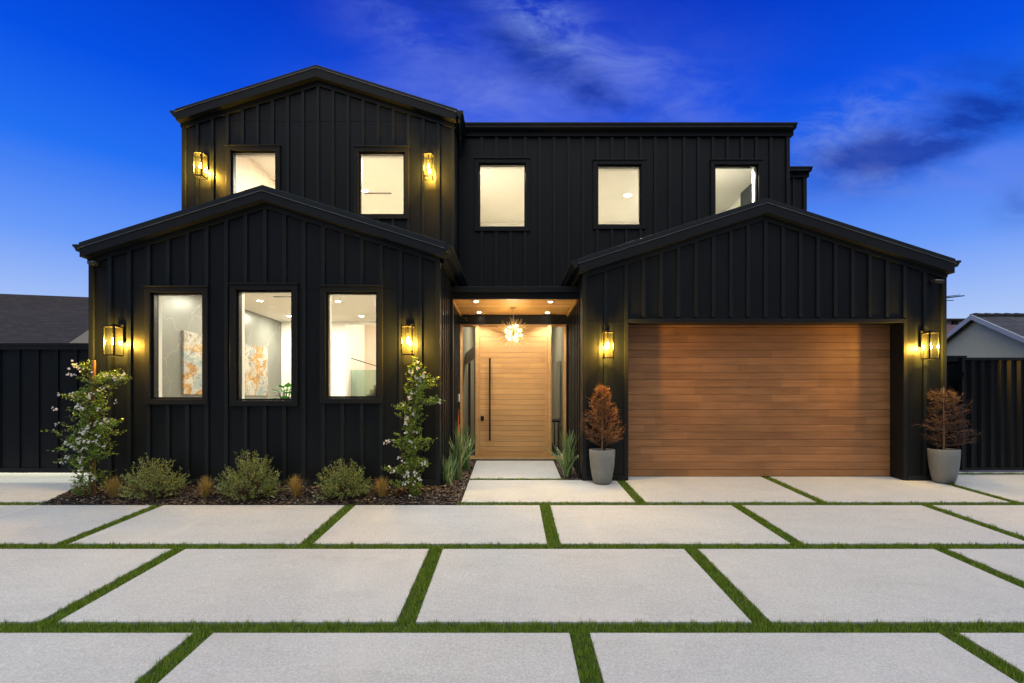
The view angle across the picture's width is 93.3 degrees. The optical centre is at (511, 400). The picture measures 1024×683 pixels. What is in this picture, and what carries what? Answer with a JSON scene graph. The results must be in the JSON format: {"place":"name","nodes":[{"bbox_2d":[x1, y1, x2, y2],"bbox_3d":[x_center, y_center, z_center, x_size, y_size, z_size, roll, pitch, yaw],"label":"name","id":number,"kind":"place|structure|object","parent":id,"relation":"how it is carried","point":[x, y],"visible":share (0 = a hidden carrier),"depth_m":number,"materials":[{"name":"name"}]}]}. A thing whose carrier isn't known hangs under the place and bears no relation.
{"place":"outdoors","nodes":[
{"label":"outdoors","id":0,"kind":"place"},
{"bbox_2d":[265,382,290,398],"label":"potted plant","id":1,"kind":"object","parent":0,"point":[287,385],"visible":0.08,"depth_m":8.55,"materials":[{"name":"green plant"}]},
{"bbox_2d":[40,459,580,505],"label":"bark mulch","id":2,"kind":"object","parent":0,"point":[439,490],"visible":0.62,"depth_m":7.32,"materials":[{"name":"brown wood"}]},
{"bbox_2d":[40,359,131,496],"bbox_3d":[-6.291,0.448,7.261,1.191,2.154,0.581,0,0,0],"label":"jasmine vine","id":3,"kind":"object","parent":2,"relation":"on","point":[89,440],"visible":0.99,"depth_m":7.27,"materials":[{"name":"green plant"}]},
{"bbox_2d":[91,474,127,497],"bbox_3d":[-6.076,1.292,7.323,0.451,0.344,0.405,0,0,-27],"label":"grass tuft","id":4,"kind":"object","parent":2,"relation":"on","point":[112,487],"visible":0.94,"depth_m":7.30,"materials":[{"name":"brown plant"}]},
{"bbox_2d":[114,453,191,498],"bbox_3d":[-5.462,1.143,7.360,1.017,0.715,0.746,0,0,0],"label":"shrub","id":5,"kind":"object","parent":2,"relation":"on","point":[147,488],"visible":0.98,"depth_m":7.32,"materials":[{"name":"green plant"}]},
{"bbox_2d":[195,475,217,497],"bbox_3d":[-4.624,1.288,7.331,0.438,0.358,0.464,0,0,0],"label":"grass tuft","id":6,"kind":"object","parent":2,"relation":"on","point":[205,489],"visible":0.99,"depth_m":7.29,"materials":[{"name":"brown plant"}]},
{"bbox_2d":[214,449,287,501],"bbox_3d":[-4.010,1.109,7.367,1.068,0.763,0.732,0,0,0],"label":"shrub","id":7,"kind":"object","parent":2,"relation":"on","point":[252,489],"visible":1,"depth_m":7.29,"materials":[{"name":"green plant"}]},
{"bbox_2d":[278,472,307,496],"bbox_3d":[-3.287,1.276,7.332,0.416,0.365,0.477,0,0,15],"label":"grass tuft","id":8,"kind":"object","parent":2,"relation":"on","point":[294,487],"visible":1,"depth_m":7.33,"materials":[{"name":"brown plant"}]},
{"bbox_2d":[313,457,374,500],"bbox_3d":[-2.554,1.163,7.360,0.953,0.632,0.734,0,0,0],"label":"shrub","id":9,"kind":"object","parent":2,"relation":"on","point":[332,482],"visible":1,"depth_m":7.31,"materials":[{"name":"green plant"}]},
{"bbox_2d":[369,476,388,496],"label":"grass tuft","id":10,"kind":"object","parent":2,"relation":"on","point":[381,488],"visible":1,"depth_m":7.33,"materials":[{"name":"brown plant"}]},
{"bbox_2d":[381,356,445,496],"bbox_3d":[-1.481,0.403,7.324,0.965,2.155,0.533,0,0,0],"label":"jasmine vine","id":11,"kind":"object","parent":2,"relation":"on","point":[415,388],"visible":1,"depth_m":7.33,"materials":[{"name":"green plant"}]},
{"bbox_2d":[441,453,458,484],"bbox_3d":[-1.084,1.158,7.935,0.481,0.644,0.455,0,0,0],"label":"striped flax","id":12,"kind":"object","parent":2,"relation":"on","point":[447,473],"visible":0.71,"depth_m":7.90,"materials":[{"name":"green plant"}]},
{"bbox_2d":[449,411,479,479],"bbox_3d":[-0.905,0.783,8.673,0.622,1.280,0.558,0,0,9],"label":"striped flax","id":13,"kind":"object","parent":2,"relation":"on","point":[456,450],"visible":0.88,"depth_m":8.66,"materials":[{"name":"green plant"}]},
{"bbox_2d":[454,426,476,469],"bbox_3d":[-0.830,0.908,9.551,0.378,0.908,0.663,0,0,28],"label":"striped flax","id":14,"kind":"object","parent":2,"relation":"on","point":[466,465],"visible":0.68,"depth_m":9.47,"materials":[{"name":"green plant"}]},
{"bbox_2d":[539,429,579,476],"bbox_3d":[0.932,0.951,8.832,0.577,0.906,0.880,0,0,25],"label":"striped flax","id":15,"kind":"object","parent":2,"relation":"on","point":[568,459],"visible":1,"depth_m":8.90,"materials":[{"name":"green plant"}]},
{"bbox_2d":[162,443,561,505],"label":"ground","id":16,"kind":"structure","parent":0,"point":[554,451],"depth_m":11.96,"materials":[{"name":"brown soil"}]},
{"bbox_2d":[0,343,87,472],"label":"fence","id":17,"kind":"object","parent":16,"relation":"on","point":[35,380],"visible":0.47,"depth_m":8.72,"materials":[{"name":"black paint"}]},
{"bbox_2d":[0,294,87,342],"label":"neighbour house","id":18,"kind":"structure","parent":16,"relation":"on","point":[40,319],"depth_m":19.09,"materials":[{"name":"grey tile"}]},
{"bbox_2d":[0,473,87,503],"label":"paving slab","id":19,"kind":"structure","parent":16,"relation":"on","point":[28,487],"depth_m":8.21,"materials":[{"name":"concrete"}]},
{"bbox_2d":[0,505,151,544],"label":"paving slab","id":20,"kind":"structure","parent":16,"relation":"on","point":[47,524],"depth_m":6.38,"materials":[{"name":"concrete"}]},
{"bbox_2d":[0,505,37,516],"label":"slab joint line","id":21,"kind":"object","parent":20,"relation":"on","point":[19,510],"visible":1,"depth_m":6.80,"materials":[{"name":"concrete"}]},
{"bbox_2d":[0,549,170,623],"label":"paving slab","id":22,"kind":"structure","parent":16,"relation":"on","point":[35,584],"depth_m":4.74,"materials":[{"name":"concrete"}]},
{"bbox_2d":[0,633,192,682],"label":"paving slab","id":23,"kind":"structure","parent":16,"relation":"on","point":[77,657],"depth_m":3.43,"materials":[{"name":"concrete"}]},
{"bbox_2d":[69,505,344,544],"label":"paving slab","id":24,"kind":"structure","parent":16,"relation":"on","point":[227,524],"depth_m":6.18,"materials":[{"name":"concrete"}]},
{"bbox_2d":[57,549,428,623],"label":"paving slab","id":25,"kind":"structure","parent":16,"relation":"on","point":[261,586],"depth_m":4.45,"materials":[{"name":"concrete"}]},
{"bbox_2d":[158,633,579,682],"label":"paving slab","id":26,"kind":"structure","parent":16,"relation":"on","point":[381,658],"depth_m":3.38,"materials":[{"name":"concrete"}]},
{"bbox_2d":[313,505,546,544],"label":"paving slab","id":27,"kind":"structure","parent":16,"relation":"on","point":[438,524],"depth_m":6.18,"materials":[{"name":"concrete"}]},
{"bbox_2d":[470,461,560,479],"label":"paving slab","id":28,"kind":"structure","parent":16,"relation":"on","point":[530,470],"depth_m":9.37,"materials":[{"name":"concrete"}]},
{"bbox_2d":[72,65,960,486],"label":"house","id":29,"kind":"structure","parent":16,"relation":"on","point":[738,299],"depth_m":8.87,"materials":[{"name":"black paint"}]},
{"bbox_2d":[87,261,98,265],"bbox_3d":[-6.634,-2.181,7.653,0.146,0.112,0.154,0,0,0],"label":"security camera","id":30,"kind":"object","parent":29,"relation":"attached to","point":[94,263],"visible":1,"depth_m":7.61,"materials":[{"name":"plastic"}]},
{"bbox_2d":[103,324,123,356],"bbox_3d":[-6.247,-0.957,7.607,0.180,0.515,0.244,0,0,0],"label":"wall lantern","id":31,"kind":"object","parent":29,"relation":"attached to","point":[120,333],"depth_m":7.63,"materials":[{"name":"yellow metal"}]},
{"bbox_2d":[143,285,209,403],"bbox_3d":[-5.361,-0.887,7.840,1.031,1.896,0.300,0,0,0],"label":"window","id":32,"kind":"structure","parent":29,"relation":"in","point":[156,290],"depth_m":7.71,"materials":[{"name":"black glass"}]},
{"bbox_2d":[193,151,207,178],"bbox_3d":[-6.106,-4.633,9.507,0.180,0.515,0.244,0,0,0],"label":"wall lantern","id":33,"kind":"object","parent":29,"relation":"attached to","point":[203,158],"depth_m":9.49,"materials":[{"name":"yellow metal"}]},
{"bbox_2d":[182,330,267,395],"bbox_3d":[-6.556,-0.765,11.290,0.043,1.270,3.320,0,0,0],"label":"painting","id":34,"kind":"object","parent":29,"relation":"attached to","point":[256,370],"visible":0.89,"depth_m":10.18,"materials":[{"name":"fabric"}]},
{"bbox_2d":[225,145,280,195],"bbox_3d":[-5.152,-4.359,9.740,1.094,1.445,0.300,0,0,0],"label":"window","id":35,"kind":"structure","parent":29,"relation":"in","point":[277,148],"depth_m":9.61,"materials":[{"name":"black glass"}]},
{"bbox_2d":[228,283,298,405],"bbox_3d":[-3.965,-0.896,7.840,1.097,1.961,0.300,0,0,0],"label":"window","id":36,"kind":"structure","parent":29,"relation":"in","point":[292,288],"depth_m":7.71,"materials":[{"name":"black glass"}]},
{"bbox_2d":[319,285,383,402],"bbox_3d":[-2.566,-0.900,7.840,1.023,1.887,0.300,0,0,0],"label":"window","id":37,"kind":"structure","parent":29,"relation":"in","point":[325,290],"depth_m":7.71,"materials":[{"name":"black glass"}]},
{"bbox_2d":[353,146,408,218],"bbox_3d":[-2.597,-4.338,9.740,1.114,1.445,0.300,0,0,0],"label":"window","id":38,"kind":"structure","parent":29,"relation":"in","point":[358,157],"depth_m":9.61,"materials":[{"name":"black glass"}]},
{"bbox_2d":[401,323,414,355],"bbox_3d":[-1.630,-0.965,7.607,0.180,0.515,0.244,0,0,0],"label":"wall lantern","id":39,"kind":"object","parent":29,"relation":"attached to","point":[409,331],"depth_m":7.58,"materials":[{"name":"yellow metal"}]},
{"bbox_2d":[423,152,433,180],"bbox_3d":[-1.637,-4.613,9.507,0.180,0.515,0.244,0,0,0],"label":"wall lantern","id":40,"kind":"object","parent":29,"relation":"attached to","point":[429,156],"depth_m":9.53,"materials":[{"name":"yellow metal"}]},
{"bbox_2d":[474,157,529,231],"bbox_3d":[-0.207,-4.379,10.390,1.198,1.552,0.300,0,0,0],"label":"window","id":41,"kind":"structure","parent":29,"relation":"in","point":[526,167],"depth_m":10.26,"materials":[{"name":"black glass"}]},
{"bbox_2d":[479,326,546,456],"bbox_3d":[0.031,-0.201,10.670,1.505,2.893,0.160,0,0,0],"label":"front door","id":42,"kind":"structure","parent":29,"relation":"in","point":[512,382],"depth_m":10.69,"materials":[{"name":"brown wood"}]},
{"bbox_2d":[497,307,530,348],"bbox_3d":[0.035,-1.462,9.801,0.686,0.850,0.650,0,0,0],"label":"sputnik chandelier","id":43,"kind":"object","parent":29,"relation":"hanging from","point":[514,333],"visible":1,"depth_m":9.75,"materials":[{"name":"gold metal"}]},
{"bbox_2d":[552,419,559,451],"bbox_3d":[1.010,0.880,12.500,0.325,0.780,1.200,0,0,0],"label":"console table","id":44,"kind":"object","parent":29,"relation":"on","point":[555,420],"visible":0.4,"depth_m":11.96,"materials":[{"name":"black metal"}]},
{"bbox_2d":[556,360,559,417],"bbox_3d":[1.190,-0.285,12.500,0.025,1.450,1.000,0,0,0],"label":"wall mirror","id":45,"kind":"object","parent":29,"relation":"attached to","point":[558,389],"depth_m":12.24,"materials":[{"name":"grey glass"}]},
{"bbox_2d":[602,330,613,358],"bbox_3d":[1.668,-0.988,8.447,0.180,0.515,0.244,0,0,0],"label":"wall lantern","id":46,"kind":"object","parent":29,"relation":"attached to","point":[605,338],"depth_m":8.40,"materials":[{"name":"yellow metal"}]},
{"bbox_2d":[593,159,645,228],"bbox_3d":[2.280,-4.384,10.390,1.132,1.475,0.300,0,0,0],"label":"window","id":47,"kind":"structure","parent":29,"relation":"in","point":[603,163],"depth_m":10.26,"materials":[{"name":"black glass"}]},
{"bbox_2d":[710,159,763,215],"bbox_3d":[4.774,-4.384,10.390,1.121,1.475,0.300,0,0,0],"label":"window","id":48,"kind":"structure","parent":29,"relation":"in","point":[757,164],"depth_m":10.26,"materials":[{"name":"black glass"}]},
{"bbox_2d":[628,325,889,477],"bbox_3d":[4.497,-0.044,8.893,4.873,3.068,0.064,0,0,0],"label":"garage door","id":49,"kind":"structure","parent":29,"relation":"in","point":[763,401],"depth_m":8.86,"materials":[{"name":"brown wood"}]},
{"bbox_2d":[920,330,939,359],"bbox_3d":[7.278,-0.979,8.447,0.180,0.515,0.244,0,0,0],"label":"wall lantern","id":50,"kind":"object","parent":29,"relation":"attached to","point":[923,338],"depth_m":8.47,"materials":[{"name":"yellow metal"}]},
{"bbox_2d":[931,279,944,283],"bbox_3d":[7.478,-2.100,8.493,0.146,0.112,0.154,0,0,0],"label":"security camera","id":51,"kind":"object","parent":29,"relation":"attached to","point":[938,281],"visible":1,"depth_m":8.46,"materials":[{"name":"plastic"}]},
{"bbox_2d":[461,480,633,503],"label":"paving slab","id":52,"kind":"structure","parent":16,"relation":"on","point":[523,491],"depth_m":7.77,"materials":[{"name":"concrete"}]},
{"bbox_2d":[580,382,624,483],"bbox_3d":[1.566,0.548,8.335,0.842,1.759,0.817,0,0,0],"label":"potted conifer","id":53,"kind":"object","parent":52,"relation":"on","point":[602,461],"visible":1,"depth_m":8.28,"materials":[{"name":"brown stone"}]},
{"bbox_2d":[416,549,751,623],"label":"paving slab","id":54,"kind":"structure","parent":16,"relation":"on","point":[617,586],"depth_m":4.45,"materials":[{"name":"concrete"}]},
{"bbox_2d":[550,505,789,544],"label":"paving slab","id":55,"kind":"structure","parent":16,"relation":"on","point":[652,524],"depth_m":6.18,"materials":[{"name":"concrete"}]},
{"bbox_2d":[626,477,815,503],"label":"paving slab","id":56,"kind":"structure","parent":16,"relation":"on","point":[699,489],"depth_m":7.89,"materials":[{"name":"concrete"}]},
{"bbox_2d":[590,633,1016,682],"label":"paving slab","id":57,"kind":"structure","parent":16,"relation":"on","point":[780,658],"depth_m":3.38,"materials":[{"name":"concrete"}]},
{"bbox_2d":[698,549,1023,623],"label":"paving slab","id":58,"kind":"structure","parent":16,"relation":"on","point":[854,586],"depth_m":4.49,"materials":[{"name":"concrete"}]},
{"bbox_2d":[742,505,1023,544],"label":"paving slab","id":59,"kind":"structure","parent":16,"relation":"on","point":[870,524],"depth_m":6.18,"materials":[{"name":"concrete"}]},
{"bbox_2d":[771,477,1009,503],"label":"paving slab","id":60,"kind":"structure","parent":16,"relation":"on","point":[872,490],"depth_m":7.89,"materials":[{"name":"concrete"}]},
{"bbox_2d":[912,386,981,483],"bbox_3d":[7.517,0.582,8.451,0.871,1.685,1.003,0,0,-44],"label":"potted conifer","id":61,"kind":"object","parent":60,"relation":"on","point":[944,465],"visible":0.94,"depth_m":8.32,"materials":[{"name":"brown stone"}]},
{"bbox_2d":[947,325,956,332],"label":"distant house","id":62,"kind":"structure","parent":16,"relation":"on","point":[950,328],"depth_m":30.00,"materials":[{"name":"beige paint"}]},
{"bbox_2d":[947,295,964,300],"bbox_3d":[27.227,-4.434,29.932,3.158,4.647,0.977,0,0,-38],"label":"tv antenna","id":63,"kind":"object","parent":62,"relation":"attached to","point":[953,297],"visible":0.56,"depth_m":29.98,"materials":[{"name":"black metal"}]},
{"bbox_2d":[947,318,965,324],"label":"distant house","id":64,"kind":"structure","parent":16,"relation":"on","point":[953,321],"depth_m":41.76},
{"bbox_2d":[932,505,1023,536],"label":"paving slab","id":65,"kind":"structure","parent":16,"relation":"on","point":[1009,518],"depth_m":6.63,"materials":[{"name":"concrete"}]},
{"bbox_2d":[947,313,1023,357],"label":"neighbour house","id":66,"kind":"structure","parent":16,"relation":"on","point":[986,335],"depth_m":14.33,"materials":[{"name":"paint"}]},
{"bbox_2d":[948,549,1023,580],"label":"paving slab","id":67,"kind":"structure","parent":16,"relation":"on","point":[1007,561],"depth_m":5.13,"materials":[{"name":"concrete"}]},
{"bbox_2d":[954,475,1023,502],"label":"paving slab","id":68,"kind":"structure","parent":16,"relation":"on","point":[1009,487],"depth_m":8.28,"materials":[{"name":"concrete"}]},
{"bbox_2d":[958,470,1023,473],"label":"paving slab","id":69,"kind":"structure","parent":16,"relation":"on","point":[1001,472],"depth_m":9.19,"materials":[{"name":"concrete"}]},
{"bbox_2d":[947,356,966,448],"bbox_3d":[8.308,0.215,9.502,1.176,2.190,0.095,0,0,0],"label":"fence","id":70,"kind":"object","parent":69,"relation":"on","point":[952,372],"visible":0.04,"depth_m":9.50,"materials":[{"name":"black paint"}]},
{"bbox_2d":[959,633,1023,673],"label":"paving slab","id":71,"kind":"structure","parent":16,"relation":"on","point":[1008,647],"depth_m":3.56,"materials":[{"name":"concrete"}]},
{"bbox_3d":[12.919,0.233,9.252,6.161,2.183,0.095,0,0,0],"label":"fence","id":72,"kind":"object","parent":16,"relation":"on","visible":0},
{"bbox_2d":[958,358,1023,470],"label":"metal gate","id":73,"kind":"structure","parent":72,"relation":"attached to","point":[992,389],"depth_m":9.26,"materials":[{"name":"black paint"}]},
{"bbox_2d":[0,471,1023,682],"bbox_3d":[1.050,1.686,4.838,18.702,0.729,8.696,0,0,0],"label":"turf grass","id":74,"kind":"structure","parent":0,"point":[874,628],"depth_m":4.13,"materials":[{"name":"green plant"}]},
{"bbox_2d":[0,0,1023,317],"label":"sky","id":75,"kind":"structure","parent":0,"point":[909,114],"materials":[{"name":"blue"}]}
]}

